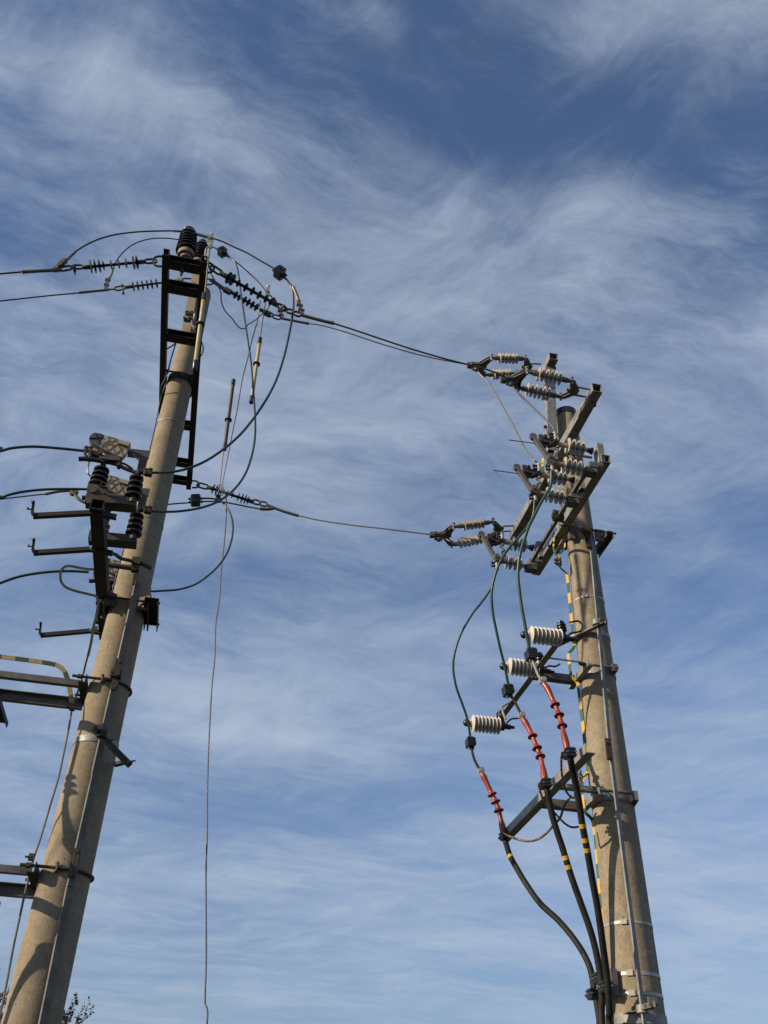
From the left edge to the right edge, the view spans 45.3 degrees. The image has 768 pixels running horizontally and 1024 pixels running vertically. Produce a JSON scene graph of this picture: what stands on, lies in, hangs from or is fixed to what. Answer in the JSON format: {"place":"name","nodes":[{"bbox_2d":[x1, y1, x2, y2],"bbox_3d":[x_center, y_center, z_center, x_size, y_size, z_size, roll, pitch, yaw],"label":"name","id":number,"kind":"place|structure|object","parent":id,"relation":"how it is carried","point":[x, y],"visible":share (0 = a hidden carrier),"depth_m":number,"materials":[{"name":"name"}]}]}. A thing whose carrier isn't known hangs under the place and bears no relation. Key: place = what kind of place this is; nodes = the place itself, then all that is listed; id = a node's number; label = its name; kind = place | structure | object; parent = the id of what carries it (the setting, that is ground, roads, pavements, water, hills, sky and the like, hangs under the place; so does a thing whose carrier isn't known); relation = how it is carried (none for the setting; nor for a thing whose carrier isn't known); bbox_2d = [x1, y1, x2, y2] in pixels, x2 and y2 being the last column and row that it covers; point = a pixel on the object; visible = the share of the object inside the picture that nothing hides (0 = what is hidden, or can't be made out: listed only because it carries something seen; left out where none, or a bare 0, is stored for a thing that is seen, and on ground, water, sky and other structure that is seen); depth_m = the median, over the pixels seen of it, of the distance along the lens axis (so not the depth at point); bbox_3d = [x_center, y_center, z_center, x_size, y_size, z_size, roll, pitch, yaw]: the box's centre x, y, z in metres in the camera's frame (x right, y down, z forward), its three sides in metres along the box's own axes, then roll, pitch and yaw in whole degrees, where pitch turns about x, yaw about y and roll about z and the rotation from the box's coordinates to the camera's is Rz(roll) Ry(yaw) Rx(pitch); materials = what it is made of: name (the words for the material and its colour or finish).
{"place":"outdoors","nodes":[
{"label":"outdoors","id":0,"kind":"place"},
{"bbox_2d":[0,0,767,1023],"label":"sky","id":1,"kind":"structure","parent":0,"point":[583,182],"materials":[{"name":"blue"}]},
{"label":"ground","id":2,"kind":"structure","parent":0,"visible":0},
{"bbox_2d":[0,968,94,1023],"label":"tree","id":3,"kind":"object","parent":2,"relation":"on","point":[66,1019],"visible":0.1,"depth_m":24.29,"materials":[{"name":"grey plant"}]},
{"bbox_2d":[1,288,210,1023],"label":"concrete pole","id":4,"kind":"object","parent":2,"relation":"on","point":[23,1005],"visible":0.69,"depth_m":7.63,"materials":[{"name":"concrete"}]},
{"bbox_2d":[0,861,94,904],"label":"bracket arm","id":5,"kind":"object","parent":4,"relation":"attached to","point":[11,889],"visible":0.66,"depth_m":7.14},
{"bbox_2d":[0,565,99,1019],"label":"earthing strip","id":6,"kind":"object","parent":4,"relation":"attached to","point":[31,856],"visible":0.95,"depth_m":7.78,"materials":[{"name":"metal"}]},
{"bbox_2d":[0,670,131,727],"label":"bracket arm","id":7,"kind":"object","parent":4,"relation":"attached to","point":[33,698],"visible":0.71,"depth_m":8.20},
{"bbox_2d":[0,654,73,704],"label":"earthing strip","id":8,"kind":"object","parent":7,"relation":"attached to","point":[61,668],"visible":0.91,"depth_m":8.24,"materials":[{"name":"metal"}]},
{"bbox_2d":[38,567,140,1023],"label":"operating rod","id":9,"kind":"object","parent":4,"relation":"attached to","point":[116,674],"visible":0.98,"depth_m":7.23,"materials":[{"name":"metal"}]},
{"bbox_2d":[91,725,135,767],"bbox_3d":[-2.262,1.983,7.641,0.398,0.294,0.299,14,-39,-16],"label":"rod guide","id":10,"kind":"object","parent":4,"relation":"attached to","point":[99,734],"visible":1,"depth_m":7.56,"materials":[{"name":"metal"}]},
{"bbox_2d":[89,498,159,639],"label":"switch beam","id":11,"kind":"structure","parent":4,"relation":"attached to","point":[148,605],"depth_m":8.47,"materials":[{"name":"metal"}]},
{"bbox_2d":[35,622,102,637],"bbox_3d":[-3.037,1.172,8.987,0.691,0.196,0.053,9,-38,-9],"label":"clip bracket","id":12,"kind":"object","parent":11,"relation":"attached to","point":[65,633],"visible":0.98,"depth_m":8.95,"materials":[{"name":"metal"}]},
{"bbox_2d":[28,538,112,555],"bbox_3d":[-2.675,0.325,7.859,0.691,0.196,0.053,9,-38,-9],"label":"clip bracket","id":13,"kind":"object","parent":11,"relation":"attached to","point":[58,551],"visible":0.98,"depth_m":7.83,"materials":[{"name":"metal"}]},
{"bbox_2d":[27,500,116,519],"bbox_3d":[-2.519,0.011,7.440,0.691,0.196,0.053,9,-38,-9],"label":"clip bracket","id":14,"kind":"object","parent":11,"relation":"attached to","point":[69,514],"visible":0.99,"depth_m":7.42,"materials":[{"name":"metal"}]},
{"bbox_2d":[78,433,152,512],"bbox_3d":[-2.291,-0.322,7.801,0.622,0.762,0.210,9,-38,-8],"label":"switch pole","id":15,"kind":"object","parent":11,"relation":"attached to","point":[115,451],"visible":1,"depth_m":7.79,"materials":[{"name":"brown metal"}]},
{"bbox_2d":[0,445,92,452],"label":"incoming cable","id":16,"kind":"object","parent":15,"relation":"attached to","point":[38,446],"visible":1,"depth_m":7.80,"materials":[{"name":"black rubber"}]},
{"bbox_2d":[82,475,151,548],"bbox_3d":[-2.403,0.000,8.228,0.622,0.762,0.210,9,-38,-8],"label":"switch pole","id":17,"kind":"object","parent":11,"relation":"attached to","point":[117,486],"visible":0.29,"depth_m":8.17,"materials":[{"name":"brown metal"}]},
{"bbox_2d":[1,490,84,503],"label":"line wire","id":18,"kind":"object","parent":17,"relation":"attached to","point":[75,493],"visible":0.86,"depth_m":11.52,"materials":[{"name":"metal"}]},
{"bbox_2d":[0,488,86,499],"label":"incoming cable","id":19,"kind":"object","parent":17,"relation":"attached to","point":[26,491],"visible":0.84,"depth_m":8.19,"materials":[{"name":"black rubber"}]},
{"bbox_2d":[89,558,150,623],"bbox_3d":[-2.691,0.825,9.325,0.622,0.762,0.210,9,-38,-8],"label":"switch pole","id":20,"kind":"object","parent":11,"relation":"attached to","point":[112,572],"visible":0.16,"depth_m":9.37,"materials":[{"name":"grey metal"}]},
{"bbox_2d":[0,570,88,584],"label":"incoming cable","id":21,"kind":"object","parent":20,"relation":"attached to","point":[40,572],"visible":0.98,"depth_m":9.27,"materials":[{"name":"black rubber"}]},
{"bbox_2d":[112,373,166,591],"bbox_3d":[-2.535,-0.352,9.584,0.044,2.864,0.324,12,-38,-12],"label":"grounding wire","id":22,"kind":"object","parent":4,"relation":"attached to","point":[147,460],"visible":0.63,"depth_m":10.09,"materials":[{"name":"metal"}]},
{"bbox_2d":[159,248,207,489],"bbox_3d":[-2.363,-1.389,10.547,0.434,0.270,3.725,9,-38,-8],"label":"ladder crossarm","id":23,"kind":"object","parent":4,"relation":"attached to","point":[178,287],"visible":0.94,"depth_m":9.97,"materials":[{"name":"metal"}]},
{"bbox_2d":[61,255,161,274],"bbox_3d":[-2.639,-2.414,8.947,0.920,0.512,0.134,9,-38,-8],"label":"strain insulator","id":24,"kind":"object","parent":23,"relation":"attached to","point":[136,261],"visible":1,"depth_m":8.91,"materials":[{"name":"metal"}]},
{"bbox_2d":[0,267,61,274],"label":"line wire","id":25,"kind":"object","parent":24,"relation":"attached to","point":[59,269],"visible":1,"depth_m":8.66,"materials":[{"name":"metal"}]},
{"bbox_2d":[176,226,196,267],"bbox_3d":[-2.009,-2.690,9.385,0.216,0.606,0.216,2,-37,0],"label":"post insulator","id":26,"kind":"object","parent":23,"relation":"on","point":[186,246],"visible":0.94,"depth_m":9.33,"materials":[{"name":"ceramic"}]},
{"bbox_2d":[53,230,304,313],"bbox_3d":[-1.947,-2.502,9.185,2.404,0.956,0.073,9,-38,-8],"label":"jumper wire","id":27,"kind":"object","parent":26,"relation":"attached to","point":[64,260],"visible":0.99,"depth_m":9.23,"materials":[{"name":"metal"}]},
{"bbox_2d":[272,265,286,280],"bbox_3d":[-1.062,-2.437,9.382,0.160,0.146,0.150,2,-37,0],"label":"branch connector","id":28,"kind":"object","parent":27,"relation":"attached to","point":[279,271],"visible":0.99,"depth_m":9.35,"materials":[{"name":"black plastic"}]},
{"bbox_2d":[152,275,294,473],"bbox_3d":[-1.436,-1.359,8.637,1.040,2.597,0.156,2,-37,0],"label":"dropper cable","id":29,"kind":"object","parent":28,"relation":"hanging from","point":[244,429],"visible":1,"depth_m":8.33,"materials":[{"name":"black rubber"}]},
{"bbox_2d":[192,233,213,370],"bbox_3d":[-1.737,-2.066,8.852,0.180,1.954,0.088,12,-38,-13],"label":"earthing stick","id":30,"kind":"object","parent":23,"relation":"hanging from","point":[200,324],"visible":1,"depth_m":8.70,"materials":[{"name":"beige plastic"}]},
{"bbox_2d":[192,480,267,506],"bbox_3d":[-2.023,-0.241,12.078,1.026,0.267,0.136,9,-38,-8],"label":"strain insulator","id":31,"kind":"object","parent":23,"relation":"attached to","point":[238,496],"visible":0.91,"depth_m":12.05,"materials":[{"name":"metal"}]},
{"bbox_2d":[260,504,428,534],"bbox_3d":[-0.469,0.150,11.698,2.354,0.836,0.249,-6,-38,11],"label":"span wire","id":32,"kind":"object","parent":31,"relation":"attached to","point":[270,507],"visible":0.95,"depth_m":11.98,"materials":[{"name":"metal"}]},
{"bbox_2d":[168,501,259,509],"bbox_3d":[-2.353,-0.058,11.854,1.510,0.294,0.019,9,-38,-8],"label":"jumper wire","id":33,"kind":"object","parent":32,"relation":"attached to","point":[214,501],"visible":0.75,"depth_m":11.98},
{"bbox_2d":[188,494,202,506],"bbox_3d":[-2.437,-0.150,11.900,0.181,0.136,0.176,-9,-39,14],"label":"branch connector","id":34,"kind":"object","parent":33,"relation":"attached to","point":[195,500],"visible":0.98,"depth_m":11.86,"materials":[{"name":"black plastic"}]},
{"bbox_2d":[151,497,233,591],"bbox_3d":[-2.260,0.284,10.591,0.751,2.315,1.469,-3,-38,7],"label":"dropper cable","id":35,"kind":"object","parent":34,"relation":"hanging from","point":[211,572],"visible":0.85,"depth_m":10.65,"materials":[{"name":"black rubber"}]},
{"bbox_2d":[215,378,235,502],"bbox_3d":[-2.150,-1.023,12.579,0.159,2.213,0.107,2,-37,0],"label":"earthing stick","id":36,"kind":"object","parent":33,"relation":"attached to","point":[228,419],"visible":0.81,"depth_m":12.73,"materials":[{"name":"black plastic"}]},
{"bbox_2d":[204,299,260,1023],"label":"earthing rope","id":37,"kind":"object","parent":36,"relation":"hanging from","point":[222,487],"visible":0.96,"depth_m":9.88,"materials":[{"name":"grey metal"}]},
{"bbox_2d":[204,261,301,317],"bbox_3d":[-1.307,-2.215,9.148,1.037,0.574,0.128,9,-38,-8],"label":"strain insulator","id":38,"kind":"object","parent":23,"relation":"attached to","point":[230,278],"visible":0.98,"depth_m":9.12,"materials":[{"name":"ceramic"}]},
{"bbox_2d":[302,314,507,379],"bbox_3d":[0.206,-1.627,9.069,2.082,0.472,0.047,8,-38,-7],"label":"span wire","id":39,"kind":"object","parent":38,"relation":"attached to","point":[318,319],"visible":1,"depth_m":9.07,"materials":[{"name":"metal"}]},
{"bbox_2d":[167,274,203,374],"bbox_3d":[-2.261,-2.398,10.817,0.423,1.964,0.656,2,-37,0],"label":"pole top post","id":40,"kind":"object","parent":4,"relation":"attached to","point":[188,319],"visible":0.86,"depth_m":10.99,"materials":[{"name":"grey concrete"}]},
{"bbox_2d":[108,277,190,294],"bbox_3d":[-2.860,-2.802,11.343,0.991,0.526,0.118,9,-38,-8],"label":"strain insulator","id":41,"kind":"object","parent":40,"relation":"attached to","point":[147,284],"visible":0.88,"depth_m":11.28,"materials":[{"name":"ceramic"}]},
{"bbox_2d":[0,289,105,301],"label":"line wire","id":42,"kind":"object","parent":41,"relation":"attached to","point":[92,291],"visible":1,"depth_m":10.94,"materials":[{"name":"metal"}]},
{"bbox_2d":[194,239,207,259],"bbox_3d":[-2.371,-3.285,11.822,0.170,0.632,0.170,2,-37,0],"label":"post insulator","id":43,"kind":"object","parent":40,"relation":"on","point":[202,245],"visible":0.44,"depth_m":11.83,"materials":[{"name":"ceramic"}]},
{"bbox_2d":[104,238,283,316],"bbox_3d":[-2.307,-3.010,11.645,2.210,1.237,0.036,9,-38,-8],"label":"jumper wire","id":44,"kind":"object","parent":43,"relation":"attached to","point":[107,281],"visible":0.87,"depth_m":11.62,"materials":[{"name":"metal"}]},
{"bbox_2d":[217,246,227,257],"bbox_3d":[-2.105,-3.385,11.983,0.157,0.152,0.150,2,-37,0],"label":"branch connector","id":45,"kind":"object","parent":44,"relation":"attached to","point":[221,251],"visible":1,"depth_m":11.95,"materials":[{"name":"black plastic"}]},
{"bbox_2d":[152,253,255,512],"bbox_3d":[-1.722,-1.669,10.135,0.864,4.910,0.905,2,-37,0],"label":"dropper cable","id":46,"kind":"object","parent":45,"relation":"hanging from","point":[231,491],"visible":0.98,"depth_m":9.55,"materials":[{"name":"black rubber"}]},
{"bbox_2d":[249,285,269,403],"bbox_3d":[-1.491,-2.061,11.084,0.087,2.063,0.102,2,-37,0],"label":"earthing stick","id":47,"kind":"object","parent":44,"relation":"hanging from","point":[256,363],"visible":0.91,"depth_m":10.92,"materials":[{"name":"beige plastic"}]},
{"bbox_2d":[209,270,269,328],"bbox_3d":[-1.653,-2.546,10.402,0.121,1.515,1.758,-4,-38,9],"label":"earthing lead","id":48,"kind":"object","parent":47,"relation":"hanging from","point":[227,313],"visible":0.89,"depth_m":10.19,"materials":[{"name":"metal"}]},
{"bbox_2d":[207,278,281,319],"bbox_3d":[-1.798,-2.676,11.528,1.082,0.540,0.106,9,-38,-8],"label":"strain insulator","id":49,"kind":"object","parent":40,"relation":"attached to","point":[229,291],"visible":0.94,"depth_m":11.51,"materials":[{"name":"ceramic"}]},
{"bbox_2d":[281,317,463,364],"bbox_3d":[-0.111,-2.040,11.172,2.366,0.910,0.119,0,-37,3],"label":"span wire","id":50,"kind":"object","parent":49,"relation":"attached to","point":[297,321],"visible":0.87,"depth_m":11.27,"materials":[{"name":"metal"}]},
{"bbox_2d":[556,406,667,1023],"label":"concrete pole","id":51,"kind":"object","parent":2,"relation":"on","point":[616,923],"visible":0.73,"depth_m":7.67,"materials":[{"name":"beige concrete"}]},
{"bbox_2d":[509,383,602,539],"bbox_3d":[2.005,-0.444,10.203,0.417,0.118,2.620,9,-38,-8],"label":"crossarm","id":52,"kind":"object","parent":51,"relation":"attached to","point":[587,405],"visible":0.8,"depth_m":9.68,"materials":[{"name":"metal"}]},
{"bbox_2d":[429,517,513,547],"bbox_3d":[1.041,0.260,10.942,1.029,0.367,0.405,9,-38,-8],"label":"double strain string","id":53,"kind":"object","parent":52,"relation":"attached to","point":[464,525],"visible":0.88,"depth_m":10.87,"materials":[{"name":"ceramic"}]},
{"bbox_2d":[443,532,498,544],"bbox_3d":[0.994,0.282,10.364,0.114,0.573,1.026,27,-44,-29],"label":"down lead","id":54,"kind":"object","parent":53,"relation":"hanging from","point":[466,543],"visible":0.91,"depth_m":10.50,"materials":[{"name":"metal"}]},
{"bbox_2d":[499,366,589,400],"bbox_3d":[1.599,-1.277,9.185,0.920,0.216,0.452,2,-37,0],"label":"double strain string","id":55,"kind":"object","parent":52,"relation":"attached to","point":[515,379],"visible":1,"depth_m":9.11,"materials":[{"name":"ceramic"}]},
{"bbox_2d":[512,385,554,430],"bbox_3d":[1.414,-1.013,8.909,0.437,0.774,0.058,1,-37,1],"label":"down lead","id":56,"kind":"object","parent":55,"relation":"hanging from","point":[527,402],"visible":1,"depth_m":8.92,"materials":[{"name":"metal"}]},
{"bbox_2d":[541,353,557,453],"bbox_3d":[1.904,-1.208,10.477,0.228,1.426,0.314,2,-37,0],"label":"top post","id":57,"kind":"object","parent":52,"relation":"on","point":[551,361],"visible":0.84,"depth_m":10.45,"materials":[{"name":"metal"}]},
{"bbox_2d":[466,353,540,379],"bbox_3d":[1.393,-1.679,10.704,0.892,0.281,0.438,2,-37,0],"label":"double strain string","id":58,"kind":"object","parent":57,"relation":"attached to","point":[509,358],"visible":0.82,"depth_m":10.62,"materials":[{"name":"ceramic"}]},
{"bbox_2d":[477,371,537,462],"bbox_3d":[1.294,-1.038,9.768,0.086,2.012,0.801,27,-44,-29],"label":"down lead","id":59,"kind":"object","parent":58,"relation":"attached to","point":[529,455],"visible":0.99,"depth_m":9.70,"materials":[{"name":"metal"}]},
{"bbox_2d":[499,645,618,716],"bbox_3d":[1.689,1.629,8.690,0.752,0.095,1.575,9,-38,-9],"label":"arrester bracket","id":60,"kind":"object","parent":51,"relation":"attached to","point":[580,674],"visible":0.87,"depth_m":8.52,"materials":[{"name":"metal"}]},
{"bbox_2d":[463,709,518,734],"bbox_3d":[1.109,2.130,9.392,0.628,0.284,0.174,9,-38,-8],"label":"surge arrester","id":61,"kind":"object","parent":60,"relation":"attached to","point":[497,724],"visible":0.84,"depth_m":9.31,"materials":[{"name":"white ceramic"}]},
{"bbox_2d":[500,699,511,719],"bbox_3d":[1.221,1.957,9.136,0.139,0.235,0.024,9,-38,-8],"label":"earth bar","id":62,"kind":"object","parent":60,"relation":"attached to","point":[502,710],"visible":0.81,"depth_m":9.12,"materials":[{"name":"metal"}]},
{"bbox_2d":[499,652,560,678],"bbox_3d":[1.349,1.393,8.470,0.602,0.280,0.161,9,-38,-8],"label":"surge arrester","id":63,"kind":"object","parent":60,"relation":"attached to","point":[519,667],"visible":0.86,"depth_m":8.39,"materials":[{"name":"white ceramic"}]},
{"bbox_2d":[520,620,582,646],"bbox_3d":[1.464,1.027,7.981,0.598,0.302,0.155,9,-38,-8],"label":"surge arrester","id":64,"kind":"object","parent":60,"relation":"attached to","point":[558,636],"visible":0.94,"depth_m":7.90,"materials":[{"name":"white ceramic"}]},
{"bbox_2d":[502,743,638,841],"bbox_3d":[1.700,2.493,7.876,0.786,0.095,2.169,8,-38,-8],"label":"cable bracket","id":65,"kind":"object","parent":51,"relation":"attached to","point":[530,811],"visible":0.8,"depth_m":7.69,"materials":[{"name":"metal"}]},
{"bbox_2d":[498,830,509,840],"bbox_3d":[1.115,2.995,8.509,0.092,0.083,0.122,9,-38,-8],"label":"cable clamp","id":66,"kind":"object","parent":65,"relation":"attached to","point":[502,836],"visible":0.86,"depth_m":8.48,"materials":[{"name":"black plastic"}]},
{"bbox_2d":[471,749,598,1023],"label":"power cable","id":67,"kind":"object","parent":66,"relation":"attached to","point":[546,909],"visible":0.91,"depth_m":7.97,"materials":[{"name":"rubber"}]},
{"bbox_2d":[501,795,571,841],"bbox_3d":[1.355,2.741,8.037,0.099,0.204,1.072,19,-40,-20],"label":"copper lead","id":68,"kind":"object","parent":66,"relation":"attached to","point":[547,831],"visible":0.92,"depth_m":8.00,"materials":[{"name":"brown metal"}]},
{"bbox_2d":[577,770,582,788],"bbox_3d":[1.631,2.237,7.695,0.067,0.190,0.114,-6,-38,11],"label":"copper lead","id":69,"kind":"object","parent":65,"relation":"attached to","point":[579,777],"visible":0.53,"depth_m":7.70,"materials":[{"name":"metal"}]},
{"bbox_2d":[541,458,603,923],"bbox_3d":[1.720,1.630,8.302,0.155,5.343,0.339,-12,-40,18],"label":"earthing strip","id":70,"kind":"object","parent":51,"relation":"attached to","point":[558,560],"visible":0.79,"depth_m":8.45,"materials":[{"name":"metal"}]},
{"bbox_2d":[531,454,615,575],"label":"disconnector beam","id":71,"kind":"structure","parent":51,"relation":"attached to","point":[563,532],"depth_m":9.33,"materials":[{"name":"metal"}]},
{"bbox_2d":[461,531,544,573],"bbox_3d":[1.253,0.417,9.728,0.922,0.505,0.183,10,-38,-10],"label":"disconnector pole","id":72,"kind":"object","parent":71,"relation":"attached to","point":[530,566],"visible":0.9,"depth_m":9.71,"materials":[{"name":"grey ceramic"}]},
{"bbox_2d":[452,566,496,736],"bbox_3d":[0.874,1.405,9.282,0.330,1.722,0.729,15,-39,-16],"label":"green cable","id":73,"kind":"object","parent":72,"relation":"hanging from","point":[455,649],"visible":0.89,"depth_m":9.24,"materials":[{"name":"green rubber"}]},
{"bbox_2d":[465,736,475,749],"bbox_3d":[0.856,2.283,9.098,0.092,0.135,0.130,9,-38,-8],"label":"branch connector","id":74,"kind":"object","parent":73,"relation":"hanging from","point":[470,742],"visible":1,"depth_m":9.06,"materials":[{"name":"black plastic"}]},
{"bbox_2d":[494,463,585,508],"bbox_3d":[1.488,-0.266,8.783,0.921,0.492,0.181,10,-38,-10],"label":"disconnector pole","id":75,"kind":"object","parent":71,"relation":"attached to","point":[526,473],"visible":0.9,"depth_m":8.75,"materials":[{"name":"grey ceramic"}]},
{"bbox_2d":[490,500,535,696],"bbox_3d":[1.130,0.728,8.334,0.328,1.725,0.710,14,-39,-15],"label":"green cable","id":76,"kind":"object","parent":75,"relation":"hanging from","point":[491,595],"visible":0.93,"depth_m":8.29,"materials":[{"name":"green rubber"}]},
{"bbox_2d":[501,683,514,697],"bbox_3d":[1.097,1.584,8.146,0.098,0.140,0.130,9,-38,-8],"label":"branch connector","id":77,"kind":"object","parent":76,"relation":"hanging from","point":[506,691],"visible":1,"depth_m":8.11,"materials":[{"name":"black plastic"}]},
{"bbox_2d":[511,697,604,1023],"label":"power cable","id":78,"kind":"object","parent":77,"relation":"hanging from","point":[540,756],"visible":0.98,"depth_m":7.21,"materials":[{"name":"rubber"}]},
{"bbox_2d":[540,778,552,789],"bbox_3d":[1.309,2.210,7.466,0.089,0.080,0.122,9,-38,-8],"label":"cable clamp","id":79,"kind":"object","parent":78,"relation":"attached to","point":[545,782],"visible":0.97,"depth_m":7.43,"materials":[{"name":"black plastic"}]},
{"bbox_2d":[538,781,578,827],"bbox_3d":[1.447,2.413,7.530,0.577,0.277,0.062,32,-46,-33],"label":"copper lead","id":80,"kind":"object","parent":79,"relation":"attached to","point":[556,814],"visible":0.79,"depth_m":7.47,"materials":[{"name":"brown metal"}]},
{"bbox_2d":[585,988,598,1000],"bbox_3d":[1.585,3.651,6.967,0.091,0.080,0.125,9,-38,-8],"label":"cable clamp","id":81,"kind":"object","parent":78,"relation":"attached to","point":[591,994],"visible":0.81,"depth_m":6.93,"materials":[{"name":"black plastic"}]},
{"bbox_2d":[509,431,604,477],"bbox_3d":[1.601,-0.539,8.520,0.932,0.521,0.187,10,-38,-11],"label":"disconnector pole","id":82,"kind":"object","parent":71,"relation":"attached to","point":[541,441],"visible":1,"depth_m":8.50,"materials":[{"name":"grey ceramic"}]},
{"bbox_2d":[516,470,552,659],"bbox_3d":[1.291,0.393,7.967,0.234,1.728,0.501,21,-41,-23],"label":"green cable","id":83,"kind":"object","parent":82,"relation":"hanging from","point":[519,559],"visible":1,"depth_m":7.95,"materials":[{"name":"rubber"}]},
{"bbox_2d":[524,647,538,662],"bbox_3d":[1.228,1.193,7.681,0.096,0.139,0.130,9,-38,-8],"label":"branch connector","id":84,"kind":"object","parent":83,"relation":"hanging from","point":[530,653],"visible":1,"depth_m":7.64,"materials":[{"name":"black plastic"}]},
{"bbox_2d":[532,659,612,1023],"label":"power cable","id":85,"kind":"object","parent":84,"relation":"hanging from","point":[559,714],"visible":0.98,"depth_m":6.88,"materials":[{"name":"rubber"}]},
{"bbox_2d":[562,747,576,759],"bbox_3d":[1.400,1.830,6.960,0.089,0.078,0.122,9,-38,-8],"label":"cable clamp","id":86,"kind":"object","parent":85,"relation":"attached to","point":[570,751],"visible":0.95,"depth_m":6.92,"materials":[{"name":"black plastic"}]},
{"bbox_2d":[560,749,582,798],"bbox_3d":[1.472,2.067,7.292,0.100,0.342,0.922,-11,-39,16],"label":"copper lead","id":87,"kind":"object","parent":86,"relation":"attached to","point":[562,778],"visible":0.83,"depth_m":7.13,"materials":[{"name":"brown metal"}]},
{"bbox_2d":[584,535,646,1023],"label":"operating rod","id":88,"kind":"object","parent":71,"relation":"hanging from","point":[608,742],"visible":1,"depth_m":7.62,"materials":[{"name":"metal"}]},
{"bbox_2d":[561,617,607,645],"bbox_3d":[1.872,1.131,8.706,0.088,0.077,0.569,28,-44,-29],"label":"rod guide","id":89,"kind":"object","parent":51,"relation":"attached to","point":[600,621],"visible":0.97,"depth_m":8.58,"materials":[{"name":"metal"}]},
{"bbox_2d":[610,968,619,996],"bbox_3d":[1.716,3.515,6.877,0.050,0.180,0.060,9,-38,-8],"label":"cable bracket","id":90,"kind":"object","parent":51,"relation":"attached to","point":[614,979],"visible":0.71,"depth_m":6.86,"materials":[{"name":"metal"}]},
{"bbox_2d":[590,972,597,984],"bbox_3d":[1.626,3.537,6.974,0.091,0.079,0.125,9,-38,-8],"label":"cable clamp","id":91,"kind":"object","parent":90,"relation":"attached to","point":[593,979],"visible":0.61,"depth_m":6.96,"materials":[{"name":"black plastic"}]},
{"bbox_2d":[596,980,613,992],"bbox_3d":[1.643,3.527,6.832,0.091,0.079,0.125,9,-38,-8],"label":"cable clamp","id":92,"kind":"object","parent":90,"relation":"attached to","point":[600,988],"visible":0.57,"depth_m":6.81,"materials":[{"name":"black plastic"}]},
{"bbox_2d":[623,996,658,1013],"bbox_3d":[1.803,3.627,6.723,0.087,0.090,0.529,20,-41,-21],"label":"rod guide","id":93,"kind":"object","parent":51,"relation":"attached to","point":[652,1003],"visible":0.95,"depth_m":6.58,"materials":[{"name":"metal"}]}
]}

